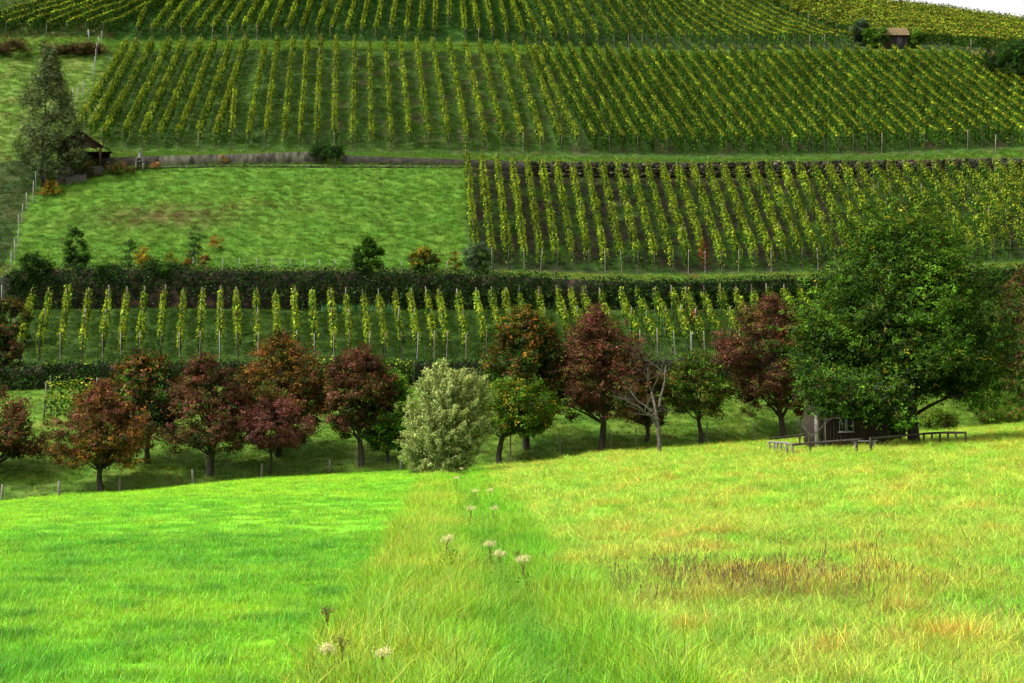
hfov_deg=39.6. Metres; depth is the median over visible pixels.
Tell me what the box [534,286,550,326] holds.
grapevine row
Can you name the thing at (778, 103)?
grapevine row
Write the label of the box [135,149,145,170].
garden grill
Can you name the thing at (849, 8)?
grapevine row
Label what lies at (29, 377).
hedge
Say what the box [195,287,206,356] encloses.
grapevine row
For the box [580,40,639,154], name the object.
grapevine row
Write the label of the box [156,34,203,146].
grapevine row
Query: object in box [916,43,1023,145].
grapevine row
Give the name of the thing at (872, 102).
grapevine row
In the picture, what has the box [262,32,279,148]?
grapevine row
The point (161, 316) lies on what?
grapevine row
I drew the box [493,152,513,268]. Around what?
grapevine row
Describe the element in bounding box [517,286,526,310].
grapevine row
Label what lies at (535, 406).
orchard tree
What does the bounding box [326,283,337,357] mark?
grapevine row
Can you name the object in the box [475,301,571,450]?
orchard tree
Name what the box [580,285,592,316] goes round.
grapevine row
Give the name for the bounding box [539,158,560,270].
grapevine row
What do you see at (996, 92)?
grapevine row
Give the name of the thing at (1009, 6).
sky
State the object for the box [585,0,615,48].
grapevine row
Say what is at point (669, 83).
grapevine row
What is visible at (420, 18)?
grapevine row
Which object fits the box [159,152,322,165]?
retaining wall
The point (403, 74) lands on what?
grapevine row
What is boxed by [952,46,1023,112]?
grapevine row
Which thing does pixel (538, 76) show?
grapevine row
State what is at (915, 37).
shrub
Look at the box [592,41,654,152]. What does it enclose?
grapevine row
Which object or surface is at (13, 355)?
shrub
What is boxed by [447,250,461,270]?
shrub
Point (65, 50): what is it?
bramble
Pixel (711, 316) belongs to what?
grapevine row
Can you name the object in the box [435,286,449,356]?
grapevine row
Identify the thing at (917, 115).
grapevine row
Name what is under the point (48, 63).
birch tree
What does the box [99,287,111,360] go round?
grapevine row
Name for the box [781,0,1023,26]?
grapevine row
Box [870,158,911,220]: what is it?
grapevine row
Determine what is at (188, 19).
grapevine row
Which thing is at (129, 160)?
retaining wall
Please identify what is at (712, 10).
grapevine row
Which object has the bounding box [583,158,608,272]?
grapevine row
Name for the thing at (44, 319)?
grapevine row
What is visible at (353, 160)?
retaining wall
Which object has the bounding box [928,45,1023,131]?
grapevine row
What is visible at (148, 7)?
grapevine row
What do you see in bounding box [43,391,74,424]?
grapevine row
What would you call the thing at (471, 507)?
meadowsweet
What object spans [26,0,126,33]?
grapevine row
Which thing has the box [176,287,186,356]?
grapevine row
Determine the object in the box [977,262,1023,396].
orchard tree
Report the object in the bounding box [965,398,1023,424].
shrub
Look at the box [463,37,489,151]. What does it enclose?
grapevine row
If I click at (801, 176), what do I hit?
grapevine row
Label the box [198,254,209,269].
shrub
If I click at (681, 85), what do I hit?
grapevine row
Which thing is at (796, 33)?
grapevine row
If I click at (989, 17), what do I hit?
grapevine row
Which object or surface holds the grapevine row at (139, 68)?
on the hillside
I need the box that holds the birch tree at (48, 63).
[0,42,98,188]
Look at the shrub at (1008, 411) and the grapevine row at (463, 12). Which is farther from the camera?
the grapevine row at (463, 12)
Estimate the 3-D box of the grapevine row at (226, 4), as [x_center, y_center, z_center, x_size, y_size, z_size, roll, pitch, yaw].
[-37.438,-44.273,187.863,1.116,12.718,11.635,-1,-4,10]
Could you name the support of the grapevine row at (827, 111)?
on the hillside
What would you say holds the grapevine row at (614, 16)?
on the hillside
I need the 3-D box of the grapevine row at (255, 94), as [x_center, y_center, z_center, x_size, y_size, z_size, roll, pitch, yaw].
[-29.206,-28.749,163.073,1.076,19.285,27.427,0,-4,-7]
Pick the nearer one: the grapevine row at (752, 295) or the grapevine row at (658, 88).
the grapevine row at (752, 295)
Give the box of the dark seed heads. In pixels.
[595,527,1023,639]
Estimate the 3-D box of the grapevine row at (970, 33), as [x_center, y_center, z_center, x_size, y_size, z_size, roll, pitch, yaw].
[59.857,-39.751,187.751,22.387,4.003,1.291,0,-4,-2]
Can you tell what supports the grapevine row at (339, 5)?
on the hillside
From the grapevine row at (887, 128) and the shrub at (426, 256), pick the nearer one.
the shrub at (426, 256)
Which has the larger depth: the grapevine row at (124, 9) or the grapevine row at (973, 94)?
the grapevine row at (124, 9)
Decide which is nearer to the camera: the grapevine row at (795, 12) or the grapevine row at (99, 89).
the grapevine row at (99, 89)
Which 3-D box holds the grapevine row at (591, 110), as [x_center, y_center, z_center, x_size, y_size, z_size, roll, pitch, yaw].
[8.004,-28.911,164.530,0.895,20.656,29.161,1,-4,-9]
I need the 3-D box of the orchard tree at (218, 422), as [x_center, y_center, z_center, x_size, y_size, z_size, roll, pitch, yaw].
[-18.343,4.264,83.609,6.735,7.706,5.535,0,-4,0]
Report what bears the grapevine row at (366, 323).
on the hillside
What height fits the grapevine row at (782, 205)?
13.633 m
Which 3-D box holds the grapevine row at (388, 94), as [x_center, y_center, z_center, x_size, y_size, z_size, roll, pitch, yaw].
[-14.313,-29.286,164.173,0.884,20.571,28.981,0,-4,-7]
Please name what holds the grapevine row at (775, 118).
on the hillside
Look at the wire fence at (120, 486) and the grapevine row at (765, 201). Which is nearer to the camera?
the wire fence at (120, 486)
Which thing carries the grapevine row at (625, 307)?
on the hillside
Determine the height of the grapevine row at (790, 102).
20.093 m
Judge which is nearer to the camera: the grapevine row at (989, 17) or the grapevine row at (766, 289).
the grapevine row at (766, 289)
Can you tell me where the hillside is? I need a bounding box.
[0,0,1023,500]
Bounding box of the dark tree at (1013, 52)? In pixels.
[971,28,1023,80]
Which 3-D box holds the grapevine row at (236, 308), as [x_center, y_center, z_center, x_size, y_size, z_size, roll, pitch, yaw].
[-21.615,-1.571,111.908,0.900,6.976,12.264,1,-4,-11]
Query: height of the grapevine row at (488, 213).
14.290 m
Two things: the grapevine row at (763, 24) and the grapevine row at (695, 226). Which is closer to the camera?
the grapevine row at (695, 226)
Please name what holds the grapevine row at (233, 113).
on the hillside
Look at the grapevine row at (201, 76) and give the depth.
161.46 m
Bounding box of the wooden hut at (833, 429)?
[792,386,886,448]
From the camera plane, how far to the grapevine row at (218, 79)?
162.69 m
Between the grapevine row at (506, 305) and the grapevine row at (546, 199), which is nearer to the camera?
the grapevine row at (506, 305)
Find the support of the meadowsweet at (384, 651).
on the meadow
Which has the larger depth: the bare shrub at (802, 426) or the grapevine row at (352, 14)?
the grapevine row at (352, 14)
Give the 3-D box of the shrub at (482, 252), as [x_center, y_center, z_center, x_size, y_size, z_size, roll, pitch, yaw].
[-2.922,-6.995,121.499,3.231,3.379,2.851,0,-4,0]
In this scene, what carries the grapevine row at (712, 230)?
on the hillside
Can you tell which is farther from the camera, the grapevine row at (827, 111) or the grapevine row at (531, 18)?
the grapevine row at (531, 18)
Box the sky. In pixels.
[892,0,1023,16]
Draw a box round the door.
[897,36,902,48]
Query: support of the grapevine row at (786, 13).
on the hillside
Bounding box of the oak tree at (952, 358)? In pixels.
[762,184,1023,441]
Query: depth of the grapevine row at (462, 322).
110.37 m
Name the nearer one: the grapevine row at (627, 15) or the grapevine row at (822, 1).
the grapevine row at (627, 15)
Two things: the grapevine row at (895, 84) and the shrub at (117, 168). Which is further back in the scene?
the grapevine row at (895, 84)
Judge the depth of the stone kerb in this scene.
142.19 m
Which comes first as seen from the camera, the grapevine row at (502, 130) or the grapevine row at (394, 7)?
the grapevine row at (502, 130)
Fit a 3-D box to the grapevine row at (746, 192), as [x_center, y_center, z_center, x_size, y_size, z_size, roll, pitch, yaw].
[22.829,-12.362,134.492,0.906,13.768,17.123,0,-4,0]
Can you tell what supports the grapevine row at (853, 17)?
on the hillside
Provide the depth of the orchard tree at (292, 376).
86.78 m
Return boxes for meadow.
[0,426,1023,682]
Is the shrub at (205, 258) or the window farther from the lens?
the shrub at (205, 258)
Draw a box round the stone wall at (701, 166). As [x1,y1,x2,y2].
[528,158,1023,177]
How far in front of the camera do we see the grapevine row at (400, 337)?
110.54 m
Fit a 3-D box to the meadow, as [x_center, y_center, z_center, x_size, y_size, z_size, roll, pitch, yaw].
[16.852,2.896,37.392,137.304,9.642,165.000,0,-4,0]
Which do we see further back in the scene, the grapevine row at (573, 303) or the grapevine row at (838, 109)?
the grapevine row at (838, 109)
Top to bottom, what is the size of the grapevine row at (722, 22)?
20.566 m
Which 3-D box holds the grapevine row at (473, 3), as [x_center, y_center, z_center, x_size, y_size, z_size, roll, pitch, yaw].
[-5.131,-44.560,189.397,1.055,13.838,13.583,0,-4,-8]
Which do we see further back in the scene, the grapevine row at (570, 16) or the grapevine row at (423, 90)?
the grapevine row at (570, 16)
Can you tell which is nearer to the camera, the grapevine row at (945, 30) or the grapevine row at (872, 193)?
the grapevine row at (872, 193)
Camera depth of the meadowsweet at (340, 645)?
10.81 m
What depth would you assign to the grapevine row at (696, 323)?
112.82 m
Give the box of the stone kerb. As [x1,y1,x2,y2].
[124,165,462,168]
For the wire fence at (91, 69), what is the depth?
169.20 m
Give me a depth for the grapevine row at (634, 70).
162.29 m
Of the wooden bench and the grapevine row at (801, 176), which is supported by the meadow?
the wooden bench
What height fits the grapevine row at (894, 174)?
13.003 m
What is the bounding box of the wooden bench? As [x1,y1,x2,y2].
[852,441,876,448]
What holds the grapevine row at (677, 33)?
on the hillside
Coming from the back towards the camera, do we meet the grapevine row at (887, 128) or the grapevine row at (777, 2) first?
the grapevine row at (777, 2)
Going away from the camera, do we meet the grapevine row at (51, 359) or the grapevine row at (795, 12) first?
the grapevine row at (51, 359)
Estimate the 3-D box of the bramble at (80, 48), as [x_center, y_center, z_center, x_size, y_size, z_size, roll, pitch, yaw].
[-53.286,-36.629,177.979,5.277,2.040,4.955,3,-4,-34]
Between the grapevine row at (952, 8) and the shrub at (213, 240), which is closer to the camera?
the shrub at (213, 240)
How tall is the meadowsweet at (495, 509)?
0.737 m
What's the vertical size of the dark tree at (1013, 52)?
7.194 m
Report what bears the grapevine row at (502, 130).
on the hillside
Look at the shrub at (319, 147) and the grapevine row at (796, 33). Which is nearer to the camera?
the shrub at (319, 147)
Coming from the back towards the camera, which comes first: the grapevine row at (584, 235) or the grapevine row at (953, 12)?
the grapevine row at (953, 12)
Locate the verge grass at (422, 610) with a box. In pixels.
[241,464,779,682]
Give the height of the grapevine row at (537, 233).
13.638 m
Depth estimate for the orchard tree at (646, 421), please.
90.47 m
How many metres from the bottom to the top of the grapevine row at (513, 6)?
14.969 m
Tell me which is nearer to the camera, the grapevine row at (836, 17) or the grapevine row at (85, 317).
the grapevine row at (85, 317)
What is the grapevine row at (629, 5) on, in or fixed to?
on the hillside
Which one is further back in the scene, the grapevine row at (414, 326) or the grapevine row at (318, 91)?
the grapevine row at (318, 91)
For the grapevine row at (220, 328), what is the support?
on the hillside
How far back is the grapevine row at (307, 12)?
185.18 m
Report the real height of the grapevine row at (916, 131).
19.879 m
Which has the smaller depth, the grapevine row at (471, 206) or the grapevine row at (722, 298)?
the grapevine row at (722, 298)
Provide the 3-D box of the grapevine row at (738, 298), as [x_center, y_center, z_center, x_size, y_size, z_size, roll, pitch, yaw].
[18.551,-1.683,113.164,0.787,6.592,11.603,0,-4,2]
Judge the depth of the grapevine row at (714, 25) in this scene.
187.74 m
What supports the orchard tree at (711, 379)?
on the hillside
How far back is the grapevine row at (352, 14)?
185.06 m
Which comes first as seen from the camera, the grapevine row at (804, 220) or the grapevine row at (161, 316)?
the grapevine row at (161, 316)
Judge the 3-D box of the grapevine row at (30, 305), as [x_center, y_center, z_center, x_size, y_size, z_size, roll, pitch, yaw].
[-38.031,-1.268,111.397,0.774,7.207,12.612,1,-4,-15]
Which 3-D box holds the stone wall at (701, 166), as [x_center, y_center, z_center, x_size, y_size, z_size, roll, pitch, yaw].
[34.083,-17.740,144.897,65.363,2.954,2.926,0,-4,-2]
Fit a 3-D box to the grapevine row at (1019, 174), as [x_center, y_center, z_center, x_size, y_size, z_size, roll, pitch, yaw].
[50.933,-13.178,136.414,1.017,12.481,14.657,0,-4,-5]
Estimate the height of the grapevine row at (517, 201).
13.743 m
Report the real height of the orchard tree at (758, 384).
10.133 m
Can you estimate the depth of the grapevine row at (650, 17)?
187.95 m
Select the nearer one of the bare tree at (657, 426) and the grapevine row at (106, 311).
the bare tree at (657, 426)
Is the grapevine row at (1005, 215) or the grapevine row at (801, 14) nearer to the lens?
the grapevine row at (1005, 215)
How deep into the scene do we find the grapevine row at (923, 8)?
222.08 m
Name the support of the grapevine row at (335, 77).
on the hillside
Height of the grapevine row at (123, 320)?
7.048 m
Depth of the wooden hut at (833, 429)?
72.52 m
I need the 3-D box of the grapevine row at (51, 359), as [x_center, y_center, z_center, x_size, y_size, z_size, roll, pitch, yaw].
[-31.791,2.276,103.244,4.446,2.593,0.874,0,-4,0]
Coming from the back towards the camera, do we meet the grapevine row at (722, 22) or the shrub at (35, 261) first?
the grapevine row at (722, 22)
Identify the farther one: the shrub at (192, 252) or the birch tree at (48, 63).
the birch tree at (48, 63)
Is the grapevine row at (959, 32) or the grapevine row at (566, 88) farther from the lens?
the grapevine row at (959, 32)
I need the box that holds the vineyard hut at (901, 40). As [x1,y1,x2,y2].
[875,28,909,48]
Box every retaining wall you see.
[101,156,158,166]
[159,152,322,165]
[342,155,537,175]
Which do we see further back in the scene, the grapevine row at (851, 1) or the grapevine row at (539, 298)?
the grapevine row at (851, 1)
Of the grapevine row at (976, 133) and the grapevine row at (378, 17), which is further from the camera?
the grapevine row at (378, 17)
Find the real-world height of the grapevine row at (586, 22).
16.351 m
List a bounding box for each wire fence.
[0,458,401,500]
[1,171,35,297]
[72,33,101,98]
[139,258,445,271]
[510,415,980,456]
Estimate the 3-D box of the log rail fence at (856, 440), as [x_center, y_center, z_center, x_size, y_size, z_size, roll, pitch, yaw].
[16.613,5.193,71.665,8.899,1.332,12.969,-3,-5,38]
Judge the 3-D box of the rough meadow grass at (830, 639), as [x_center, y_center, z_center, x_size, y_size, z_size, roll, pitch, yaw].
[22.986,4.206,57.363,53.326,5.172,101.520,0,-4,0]
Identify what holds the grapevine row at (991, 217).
on the hillside
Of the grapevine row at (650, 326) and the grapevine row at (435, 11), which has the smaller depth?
the grapevine row at (650, 326)
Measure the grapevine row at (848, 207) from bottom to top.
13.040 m
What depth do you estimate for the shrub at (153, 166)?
141.82 m
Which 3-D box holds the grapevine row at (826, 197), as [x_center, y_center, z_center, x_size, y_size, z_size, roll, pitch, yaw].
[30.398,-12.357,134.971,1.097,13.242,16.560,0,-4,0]
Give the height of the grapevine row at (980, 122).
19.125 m
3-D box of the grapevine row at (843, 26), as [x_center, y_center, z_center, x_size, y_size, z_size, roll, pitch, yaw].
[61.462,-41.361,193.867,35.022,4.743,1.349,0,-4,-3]
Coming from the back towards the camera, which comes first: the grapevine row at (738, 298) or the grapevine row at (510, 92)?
the grapevine row at (510, 92)
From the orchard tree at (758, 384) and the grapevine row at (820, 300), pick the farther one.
the grapevine row at (820, 300)
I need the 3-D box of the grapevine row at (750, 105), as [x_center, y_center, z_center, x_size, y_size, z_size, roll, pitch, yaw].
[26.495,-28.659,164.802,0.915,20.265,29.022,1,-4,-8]
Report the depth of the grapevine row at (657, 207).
133.03 m
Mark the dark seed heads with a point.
(735, 575)
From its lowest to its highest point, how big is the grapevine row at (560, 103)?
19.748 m
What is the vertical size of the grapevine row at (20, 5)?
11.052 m
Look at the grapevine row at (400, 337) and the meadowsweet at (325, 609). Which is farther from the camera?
the grapevine row at (400, 337)
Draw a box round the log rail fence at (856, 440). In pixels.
[768,431,966,453]
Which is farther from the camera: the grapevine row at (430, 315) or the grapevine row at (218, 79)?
the grapevine row at (218, 79)
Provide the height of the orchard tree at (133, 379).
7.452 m
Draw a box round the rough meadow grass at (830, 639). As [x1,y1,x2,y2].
[461,417,1023,682]
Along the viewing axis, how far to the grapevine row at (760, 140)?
161.96 m
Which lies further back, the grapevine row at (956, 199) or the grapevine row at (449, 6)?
the grapevine row at (449, 6)
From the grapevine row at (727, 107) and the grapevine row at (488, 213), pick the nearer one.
the grapevine row at (488, 213)
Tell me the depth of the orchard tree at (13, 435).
83.89 m
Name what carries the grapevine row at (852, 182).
on the hillside
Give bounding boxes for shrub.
[0,295,34,346]
[0,324,24,367]
[5,251,56,291]
[36,178,61,195]
[59,225,93,269]
[70,155,99,178]
[90,259,126,284]
[99,160,141,174]
[117,237,138,266]
[134,245,154,269]
[137,257,187,278]
[149,160,160,168]
[164,251,178,262]
[182,258,193,270]
[183,225,207,268]
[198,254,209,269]
[208,232,225,247]
[308,140,344,161]
[350,232,387,272]
[407,246,441,273]
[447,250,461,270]
[460,240,495,274]
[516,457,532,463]
[793,407,841,441]
[849,16,872,45]
[862,25,893,47]
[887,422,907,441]
[907,30,928,47]
[918,407,959,430]
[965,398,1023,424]
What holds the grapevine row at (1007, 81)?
on the hillside
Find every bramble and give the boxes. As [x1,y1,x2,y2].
[0,32,35,54]
[38,40,77,55]
[64,38,112,54]
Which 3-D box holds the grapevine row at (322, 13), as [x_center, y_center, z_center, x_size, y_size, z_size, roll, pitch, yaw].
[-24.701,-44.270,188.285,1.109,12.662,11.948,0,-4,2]
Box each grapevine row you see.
[0,0,62,17]
[0,0,77,28]
[5,0,92,32]
[17,287,36,360]
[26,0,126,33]
[35,287,52,362]
[42,355,104,380]
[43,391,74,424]
[45,0,126,34]
[45,374,97,408]
[56,283,72,360]
[65,0,139,31]
[68,35,128,135]
[78,287,92,359]
[85,0,159,36]
[87,35,139,135]
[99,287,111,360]
[100,33,155,148]
[103,0,176,33]
[117,286,130,357]
[120,35,172,148]
[134,286,148,349]
[135,5,146,37]
[138,33,186,148]
[150,0,179,36]
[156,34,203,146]
[156,284,167,355]
[164,0,194,36]
[174,35,217,145]
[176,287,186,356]
[179,0,209,38]
[194,0,224,39]
[195,33,234,148]
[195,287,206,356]
[210,0,236,36]
[212,33,249,148]
[214,286,224,358]
[225,0,249,36]
[229,82,237,148]
[232,286,242,359]
[240,0,263,35]
[245,40,266,146]
[252,287,261,358]
[255,0,274,38]
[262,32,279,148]
[270,0,287,40]
[271,288,282,351]
[281,32,295,147]
[284,0,302,38]
[290,285,300,348]
[298,33,310,144]
[299,0,315,38]
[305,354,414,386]
[308,287,318,353]
[313,31,323,144]
[314,0,330,39]
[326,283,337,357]
[328,0,344,38]
[331,34,338,142]
[342,287,352,356]
[345,0,359,40]
[348,32,357,149]
[360,0,370,40]
[360,288,371,349]
[366,39,374,147]
[373,0,384,39]
[375,289,388,356]
[383,34,394,149]
[389,0,398,39]
[392,286,405,358]
[398,34,412,148]
[403,0,412,41]
[406,287,421,357]
[414,36,431,150]
[416,0,426,39]
[424,286,438,357]
[429,36,450,150]
[431,0,438,39]
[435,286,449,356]
[446,0,452,29]
[446,36,469,150]
[453,288,469,359]
[458,0,467,38]
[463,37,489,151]
[463,149,480,264]
[469,0,480,40]
[472,288,488,357]
[478,38,506,151]
[478,148,495,265]
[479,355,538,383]
[484,0,494,41]
[488,286,502,343]
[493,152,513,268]
[494,40,525,148]
[497,0,509,42]
[501,287,516,349]
[508,0,525,43]
[509,155,528,269]
[511,38,544,152]
[517,0,541,44]
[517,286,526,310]
[524,37,563,153]
[524,155,544,270]
[532,0,556,44]
[533,42,580,153]
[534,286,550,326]
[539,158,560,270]
[542,39,596,151]
[545,0,570,43]
[553,157,575,271]
[554,41,611,153]
[554,284,572,344]
[558,0,585,43]
[567,40,626,151]
[567,285,582,325]
[569,161,591,271]
[571,0,599,43]
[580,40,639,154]
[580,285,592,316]
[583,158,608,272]
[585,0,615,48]
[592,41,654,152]
[598,156,624,272]
[598,288,617,354]
[600,0,629,48]
[605,41,668,154]
[611,0,643,44]
[614,157,641,272]
[616,42,683,151]
[618,286,643,346]
[622,0,657,48]
[629,42,697,152]
[629,154,657,273]
[633,0,669,45]
[634,283,660,356]
[642,42,711,153]
[643,0,684,48]
[644,156,673,273]
[652,285,678,356]
[653,0,701,49]
[653,43,725,153]
[659,159,692,273]
[661,0,717,48]
[667,42,739,153]
[668,286,693,355]
[669,0,733,48]
[673,159,709,272]
[675,0,749,46]
[678,43,753,153]
[681,286,707,354]
[688,0,765,48]
[689,160,725,268]
[691,42,768,153]
[700,286,723,340]
[701,0,779,46]
[704,42,782,154]
[705,157,743,271]
[707,0,794,45]
[716,41,797,152]
[717,0,809,46]
[717,286,742,339]
[720,161,758,271]
[729,41,811,152]
[730,0,825,46]
[732,286,756,350]
[734,156,774,271]
[738,0,840,48]
[741,42,825,154]
[749,0,853,49]
[749,284,771,346]
[750,159,790,270]
[754,42,840,153]
[755,0,1023,27]
[764,0,1020,28]
[764,157,805,270]
[765,283,788,330]
[766,43,854,152]
[772,0,1022,28]
[779,42,869,153]
[780,0,1023,29]
[780,156,820,270]
[780,284,806,341]
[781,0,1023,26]
[789,6,1023,33]
[791,43,882,152]
[793,0,1023,24]
[795,157,838,265]
[796,285,823,347]
[799,8,1023,32]
[804,43,897,150]
[808,11,1023,33]
[810,159,851,257]
[815,41,912,150]
[815,283,830,317]
[817,15,1023,34]
[825,0,1022,23]
[825,161,868,248]
[826,17,1023,35]
[829,42,925,151]
[836,19,1022,39]
[837,0,1023,22]
[840,0,1023,21]
[840,159,883,228]
[841,42,940,146]
[844,0,1023,22]
[850,23,1023,44]
[854,43,955,148]
[855,159,898,226]
[864,25,1023,47]
[866,45,969,149]
[869,0,1023,20]
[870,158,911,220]
[877,0,1023,18]
[878,43,982,147]
[880,0,1023,19]
[881,0,1023,17]
[886,157,943,244]
[891,44,998,146]
[894,25,1023,50]
[901,158,962,256]
[904,44,1011,146]
[908,28,1008,50]
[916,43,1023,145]
[916,158,979,258]
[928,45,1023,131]
[931,157,995,261]
[941,45,1023,120]
[945,156,1013,260]
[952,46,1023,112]
[961,157,1023,247]
[965,44,1023,97]
[977,155,1023,228]
[979,46,1023,90]
[992,154,1023,207]
[1007,155,1023,189]
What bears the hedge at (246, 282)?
on the hillside
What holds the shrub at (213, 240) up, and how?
on the hillside
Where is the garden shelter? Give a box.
[51,130,115,184]
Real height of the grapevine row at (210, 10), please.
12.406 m
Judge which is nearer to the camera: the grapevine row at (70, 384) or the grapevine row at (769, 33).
the grapevine row at (70, 384)
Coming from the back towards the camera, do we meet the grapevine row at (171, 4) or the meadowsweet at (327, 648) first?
the grapevine row at (171, 4)
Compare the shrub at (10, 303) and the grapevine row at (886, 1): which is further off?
the grapevine row at (886, 1)
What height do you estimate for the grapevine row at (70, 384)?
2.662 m
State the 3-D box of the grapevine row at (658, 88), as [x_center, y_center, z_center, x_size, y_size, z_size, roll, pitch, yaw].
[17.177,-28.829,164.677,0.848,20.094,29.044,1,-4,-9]
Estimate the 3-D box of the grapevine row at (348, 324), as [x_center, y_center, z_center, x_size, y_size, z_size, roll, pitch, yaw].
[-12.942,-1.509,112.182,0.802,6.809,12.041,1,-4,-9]
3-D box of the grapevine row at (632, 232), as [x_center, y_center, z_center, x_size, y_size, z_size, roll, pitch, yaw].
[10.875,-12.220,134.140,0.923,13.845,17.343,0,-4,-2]
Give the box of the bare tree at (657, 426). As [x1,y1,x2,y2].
[606,335,689,451]
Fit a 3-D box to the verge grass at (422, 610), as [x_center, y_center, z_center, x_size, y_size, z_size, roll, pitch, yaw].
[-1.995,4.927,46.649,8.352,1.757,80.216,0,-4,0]
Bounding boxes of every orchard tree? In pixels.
[0,380,55,462]
[37,376,161,491]
[104,345,187,464]
[145,349,256,476]
[225,325,339,456]
[229,392,324,475]
[321,342,399,466]
[358,368,418,463]
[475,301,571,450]
[479,373,565,464]
[535,302,660,451]
[626,367,677,442]
[664,347,742,443]
[708,291,828,439]
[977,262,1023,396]
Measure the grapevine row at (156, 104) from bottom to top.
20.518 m
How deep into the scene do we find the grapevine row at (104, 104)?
162.05 m
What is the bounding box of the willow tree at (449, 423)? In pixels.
[393,357,499,473]
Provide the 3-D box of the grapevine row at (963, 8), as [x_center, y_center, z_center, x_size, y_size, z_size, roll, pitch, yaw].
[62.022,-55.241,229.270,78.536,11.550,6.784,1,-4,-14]
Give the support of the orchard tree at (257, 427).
on the hillside
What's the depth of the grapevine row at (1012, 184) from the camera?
140.20 m
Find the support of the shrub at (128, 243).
on the hillside
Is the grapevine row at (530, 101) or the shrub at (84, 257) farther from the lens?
the grapevine row at (530, 101)
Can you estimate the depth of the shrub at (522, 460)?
85.84 m
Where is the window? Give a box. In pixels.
[838,417,854,432]
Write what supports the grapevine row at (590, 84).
on the hillside
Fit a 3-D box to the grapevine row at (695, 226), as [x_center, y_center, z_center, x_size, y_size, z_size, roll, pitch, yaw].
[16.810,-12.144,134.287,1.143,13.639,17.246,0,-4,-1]
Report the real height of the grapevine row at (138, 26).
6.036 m
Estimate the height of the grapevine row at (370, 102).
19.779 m
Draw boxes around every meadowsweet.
[297,603,335,643]
[307,641,347,674]
[330,634,369,671]
[372,643,397,669]
[440,534,460,570]
[461,504,477,526]
[469,489,480,510]
[483,539,500,571]
[487,505,499,524]
[490,548,511,581]
[513,554,539,595]
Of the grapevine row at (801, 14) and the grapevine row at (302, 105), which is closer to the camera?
the grapevine row at (302, 105)
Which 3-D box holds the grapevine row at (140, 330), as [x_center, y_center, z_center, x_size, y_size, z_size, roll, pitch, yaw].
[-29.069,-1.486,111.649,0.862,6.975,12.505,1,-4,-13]
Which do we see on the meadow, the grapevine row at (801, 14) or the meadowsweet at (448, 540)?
the meadowsweet at (448, 540)
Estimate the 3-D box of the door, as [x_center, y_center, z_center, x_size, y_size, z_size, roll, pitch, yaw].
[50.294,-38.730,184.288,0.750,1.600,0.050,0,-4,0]
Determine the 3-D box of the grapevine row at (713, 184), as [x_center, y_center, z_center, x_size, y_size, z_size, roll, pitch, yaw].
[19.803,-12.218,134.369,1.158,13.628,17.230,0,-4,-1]
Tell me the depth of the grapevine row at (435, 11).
185.52 m
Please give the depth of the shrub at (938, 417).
99.30 m
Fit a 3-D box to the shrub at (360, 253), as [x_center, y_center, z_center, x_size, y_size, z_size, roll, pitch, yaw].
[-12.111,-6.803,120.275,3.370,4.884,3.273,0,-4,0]
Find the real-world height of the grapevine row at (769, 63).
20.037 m
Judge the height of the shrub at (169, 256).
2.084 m
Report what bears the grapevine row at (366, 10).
on the hillside
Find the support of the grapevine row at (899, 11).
on the hillside
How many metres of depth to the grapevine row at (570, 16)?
186.67 m
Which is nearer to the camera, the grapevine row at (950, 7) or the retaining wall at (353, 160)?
the retaining wall at (353, 160)
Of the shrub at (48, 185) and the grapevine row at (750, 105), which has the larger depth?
the grapevine row at (750, 105)
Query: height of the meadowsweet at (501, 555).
0.748 m
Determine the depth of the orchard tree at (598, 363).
88.33 m
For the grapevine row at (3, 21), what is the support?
on the hillside
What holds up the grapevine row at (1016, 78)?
on the hillside
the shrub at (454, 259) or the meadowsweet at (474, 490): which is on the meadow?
the meadowsweet at (474, 490)
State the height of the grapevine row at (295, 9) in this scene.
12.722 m
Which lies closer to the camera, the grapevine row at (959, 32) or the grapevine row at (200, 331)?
the grapevine row at (200, 331)
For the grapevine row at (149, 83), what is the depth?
161.36 m
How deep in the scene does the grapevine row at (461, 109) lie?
160.87 m
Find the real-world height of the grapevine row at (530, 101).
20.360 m
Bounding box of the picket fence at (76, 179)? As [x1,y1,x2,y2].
[66,174,86,185]
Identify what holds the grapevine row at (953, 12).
on the hillside
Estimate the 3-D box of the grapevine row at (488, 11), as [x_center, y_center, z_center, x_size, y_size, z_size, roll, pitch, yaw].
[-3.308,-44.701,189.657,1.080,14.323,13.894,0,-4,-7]
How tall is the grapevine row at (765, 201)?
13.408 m
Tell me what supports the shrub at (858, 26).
on the hillside
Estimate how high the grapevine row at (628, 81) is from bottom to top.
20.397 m
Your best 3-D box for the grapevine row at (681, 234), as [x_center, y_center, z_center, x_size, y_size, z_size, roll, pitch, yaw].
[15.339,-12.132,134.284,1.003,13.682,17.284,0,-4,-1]
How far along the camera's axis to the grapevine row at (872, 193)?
139.17 m
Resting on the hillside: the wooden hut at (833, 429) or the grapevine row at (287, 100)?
the grapevine row at (287, 100)
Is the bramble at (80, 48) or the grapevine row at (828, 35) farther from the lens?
the grapevine row at (828, 35)

